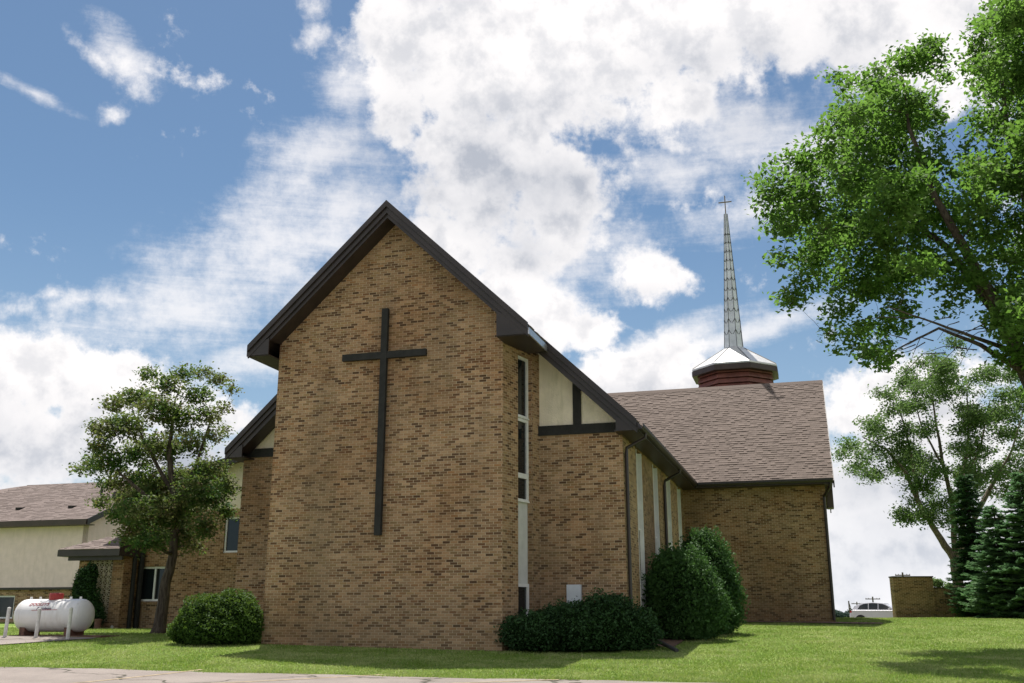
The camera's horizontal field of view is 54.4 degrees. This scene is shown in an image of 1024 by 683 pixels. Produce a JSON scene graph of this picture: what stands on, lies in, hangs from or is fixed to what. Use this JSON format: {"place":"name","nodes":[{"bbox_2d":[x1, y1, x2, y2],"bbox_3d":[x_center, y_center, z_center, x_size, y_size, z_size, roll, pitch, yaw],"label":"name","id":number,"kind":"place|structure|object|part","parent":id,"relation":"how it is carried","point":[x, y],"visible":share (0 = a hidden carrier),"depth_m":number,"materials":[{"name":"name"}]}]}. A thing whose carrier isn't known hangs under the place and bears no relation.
{"place":"outdoors","nodes":[
{"label":"outdoors","id":0,"kind":"place"},
{"bbox_2d":[0,636,95,643],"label":"driveway","id":1,"kind":"structure","parent":0,"point":[15,639],"depth_m":28.22,"materials":[{"name":"concrete"}]},
{"bbox_2d":[3,607,10,636],"bbox_3d":[-14.641,8.198,28.858,0.100,0.969,0.100,2,-15,0],"label":"bollard","id":2,"kind":"object","parent":1,"relation":"on","point":[7,621],"visible":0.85,"depth_m":28.84,"materials":[{"name":"metal"}]},
{"bbox_2d":[34,608,40,637],"bbox_3d":[-13.656,8.161,28.659,0.100,0.952,0.100,1,-15,0],"label":"bollard","id":3,"kind":"object","parent":1,"relation":"on","point":[37,623],"visible":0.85,"depth_m":28.64,"materials":[{"name":"metal"}]},
{"bbox_2d":[66,607,72,638],"bbox_3d":[-12.487,8.005,28.078,0.100,0.999,0.100,1,-15,0],"label":"bollard","id":4,"kind":"object","parent":1,"relation":"on","point":[69,622],"visible":0.85,"depth_m":28.06,"materials":[{"name":"metal"}]},
{"bbox_2d":[0,667,699,682],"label":"sidewalk","id":5,"kind":"structure","parent":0,"point":[38,675],"depth_m":18.77,"materials":[{"name":"concrete"}]},
{"bbox_2d":[76,669,202,682],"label":"painted line","id":6,"kind":"object","parent":5,"relation":"on","point":[140,676],"visible":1,"depth_m":19.05,"materials":[{"name":"white paint"}]},
{"bbox_2d":[222,674,382,682],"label":"painted line","id":7,"kind":"object","parent":5,"relation":"on","point":[303,678],"visible":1,"depth_m":18.71,"materials":[{"name":"white paint"}]},
{"bbox_2d":[462,679,558,682],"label":"painted line","id":8,"kind":"object","parent":5,"relation":"on","point":[508,681],"visible":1,"depth_m":18.17,"materials":[{"name":"white paint"}]},
{"bbox_2d":[0,616,1023,682],"bbox_3d":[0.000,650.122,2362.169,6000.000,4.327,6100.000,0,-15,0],"label":"ground","id":9,"kind":"structure","parent":0,"point":[2,624],"depth_m":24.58,"materials":[{"name":"green plant"}]},
{"bbox_2d":[8,593,118,637],"bbox_3d":[-13.372,8.187,29.801,3.240,1.300,0.958,-4,-16,14],"label":"propane tank","id":10,"kind":"object","parent":9,"relation":"on","point":[54,607],"visible":0.88,"depth_m":29.53,"materials":[{"name":"metal"}]},
{"bbox_2d":[69,560,106,627],"bbox_3d":[-15.597,9.315,36.689,1.528,2.491,0.975,0,-15,0],"label":"climbing shrub","id":11,"kind":"object","parent":9,"relation":"on","point":[85,582],"visible":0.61,"depth_m":36.56,"materials":[{"name":"green plant"}]},
{"bbox_2d":[94,619,101,628],"bbox_3d":[-14.989,10.254,36.031,0.273,0.430,0.280,0,-15,0],"label":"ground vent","id":12,"kind":"object","parent":9,"relation":"on","point":[97,623],"visible":0.88,"depth_m":35.95,"materials":[{"name":"metal"}]},
{"bbox_2d":[65,360,245,633],"bbox_3d":[-11.718,4.854,32.500,6.822,9.507,5.503,0,-15,0],"label":"maple tree","id":13,"kind":"object","parent":9,"relation":"on","point":[168,500],"visible":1,"depth_m":31.94,"materials":[{"name":"green plant"}]},
{"bbox_2d":[165,587,264,644],"bbox_3d":[-7.942,7.399,26.868,2.640,1.543,1.930,0,-15,0],"label":"rounded shrub","id":14,"kind":"object","parent":9,"relation":"on","point":[228,617],"visible":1,"depth_m":26.40,"materials":[{"name":"green plant"}]},
{"bbox_2d":[0,196,835,650],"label":"church","id":15,"kind":"structure","parent":9,"relation":"on","point":[432,444],"depth_m":27.88,"materials":[{"name":"beige brick"}]},
{"bbox_2d":[0,596,14,618],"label":"window","id":16,"kind":"structure","parent":15,"relation":"in","point":[5,601],"depth_m":46.11,"materials":[{"name":"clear glass"}]},
{"bbox_2d":[141,567,164,600],"bbox_3d":[-13.576,9.211,37.836,1.335,1.277,0.110,-4,-16,16],"label":"window","id":17,"kind":"structure","parent":15,"relation":"in","point":[152,576],"depth_m":37.89,"materials":[{"name":"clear glass"}]},
{"bbox_2d":[223,517,239,552],"bbox_3d":[-10.251,7.241,37.355,1.150,1.327,0.110,-4,-16,16],"label":"window","id":18,"kind":"structure","parent":15,"relation":"in","point":[232,527],"depth_m":37.44,"materials":[{"name":"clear glass"}]},
{"bbox_2d":[518,355,528,419],"bbox_3d":[0.234,1.272,27.782,0.110,1.760,0.790,-9,-18,30],"label":"window","id":19,"kind":"structure","parent":15,"relation":"in","point":[522,362],"depth_m":27.92,"materials":[{"name":"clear glass"}]},
{"bbox_2d":[518,583,528,616],"bbox_3d":[0.234,6.859,26.250,0.110,0.930,0.790,-9,-18,30],"label":"window","id":20,"kind":"structure","parent":15,"relation":"in","point":[523,589],"depth_m":26.42,"materials":[{"name":"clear glass"}]},
{"bbox_2d":[518,418,529,502],"bbox_3d":[0.234,3.236,27.244,0.110,2.292,0.790,-9,-18,30],"label":"window","id":21,"kind":"structure","parent":15,"relation":"in","point":[523,449],"depth_m":27.38,"materials":[{"name":"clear glass"}]},
{"bbox_2d":[636,453,640,530],"bbox_3d":[3.642,4.401,29.476,0.110,2.300,0.950,-4,-16,16],"label":"window","id":22,"kind":"structure","parent":15,"relation":"in","point":[636,453],"depth_m":29.82,"materials":[{"name":"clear glass"}]},
{"bbox_2d":[493,587,667,651],"bbox_3d":[1.758,7.023,25.180,4.446,1.585,2.338,0,-15,0],"label":"spreading yew","id":23,"kind":"object","parent":9,"relation":"on","point":[609,622],"visible":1,"depth_m":24.62,"materials":[{"name":"green plant"}]},
{"bbox_2d":[652,636,684,646],"bbox_3d":[4.695,8.693,29.377,1.100,0.376,7.358,-4,-16,16],"label":"planting bed","id":24,"kind":"object","parent":9,"relation":"on","point":[672,642],"visible":0.14,"depth_m":27.43,"materials":[{"name":"brown soil"}]},
{"bbox_2d":[641,541,738,639],"bbox_3d":[5.076,7.194,28.834,2.789,2.817,2.420,0,-15,0],"label":"arborvitae shrub","id":25,"kind":"object","parent":24,"relation":"on","point":[685,598],"visible":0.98,"depth_m":28.17,"materials":[{"name":"green plant"}]},
{"bbox_2d":[658,639,678,651],"bbox_3d":[3.864,7.805,25.798,0.100,0.397,2.561,2,-16,-9],"label":"downspout extension","id":26,"kind":"object","parent":9,"relation":"on","point":[668,646],"visible":0.53,"depth_m":25.04,"materials":[{"name":"brown"}]},
{"bbox_2d":[678,524,750,633],"bbox_3d":[6.160,7.403,31.140,2.310,3.402,2.248,4,-16,-14],"label":"arborvitae shrub","id":27,"kind":"object","parent":9,"relation":"on","point":[706,539],"visible":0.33,"depth_m":30.71,"materials":[{"name":"green plant"}]},
{"bbox_2d":[744,621,882,623],"bbox_3d":[10.103,10.350,36.773,6.770,0.117,0.988,-4,-16,16],"label":"planting bed","id":28,"kind":"object","parent":9,"relation":"on","point":[818,622],"visible":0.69,"depth_m":36.25,"materials":[{"name":"brown soil"}]},
{"bbox_2d":[835,608,850,617],"bbox_3d":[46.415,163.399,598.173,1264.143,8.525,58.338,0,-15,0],"label":"woods","id":29,"kind":"object","parent":9,"relation":"on","point":[839,613],"visible":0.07,"depth_m":579.55,"materials":[{"name":"green plant"}]},
{"bbox_2d":[741,0,1023,413],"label":"shade tree","id":30,"kind":"object","parent":9,"relation":"on","point":[908,199],"visible":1,"depth_m":27.88,"materials":[{"name":"green plant"}]},
{"bbox_2d":[888,576,962,617],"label":"brick sign wall","id":31,"kind":"structure","parent":9,"relation":"on","point":[917,596],"depth_m":48.35,"materials":[{"name":"brown brick"}]},
{"bbox_2d":[831,333,1023,586],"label":"multistem tree","id":32,"kind":"object","parent":9,"relation":"on","point":[908,460],"visible":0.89,"depth_m":54.47,"materials":[{"name":"green plant"}]},
{"bbox_2d":[944,474,996,617],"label":"spruce tree","id":33,"kind":"object","parent":9,"relation":"on","point":[967,534],"visible":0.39,"depth_m":47.61,"materials":[{"name":"green plant"}]},
{"bbox_2d":[957,504,1023,617],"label":"spruce tree","id":34,"kind":"object","parent":9,"relation":"on","point":[991,543],"visible":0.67,"depth_m":43.26,"materials":[{"name":"green plant"}]},
{"bbox_2d":[980,470,1023,618],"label":"spruce tree","id":35,"kind":"object","parent":9,"relation":"on","point":[1014,523],"visible":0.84,"depth_m":42.55,"materials":[{"name":"green plant"}]},
{"bbox_2d":[0,0,1023,612],"label":"sky","id":36,"kind":"structure","parent":0,"point":[174,173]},
{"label":"parking lot","id":37,"kind":"structure","parent":0,"visible":0},
{"bbox_2d":[850,602,892,617],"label":"parked car","id":38,"kind":"object","parent":37,"relation":"on","point":[874,610],"visible":0.3,"depth_m":73.79,"materials":[{"name":"silver metal"}]},
{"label":"window","id":39,"kind":"part","parent":38,"relation":"part of","materials":[{"name":"black glass"}]},
{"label":"window","id":40,"kind":"part","parent":38,"relation":"part of","materials":[{"name":"black glass"}]},
{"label":"window","id":41,"kind":"part","parent":38,"relation":"part of","materials":[{"name":"black glass"}]},
{"bbox_2d":[933,577,945,586],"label":"distant tree","id":42,"kind":"object","parent":37,"relation":"on","point":[937,582],"visible":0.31,"depth_m":87.21,"materials":[{"name":"green plant"}]}
]}

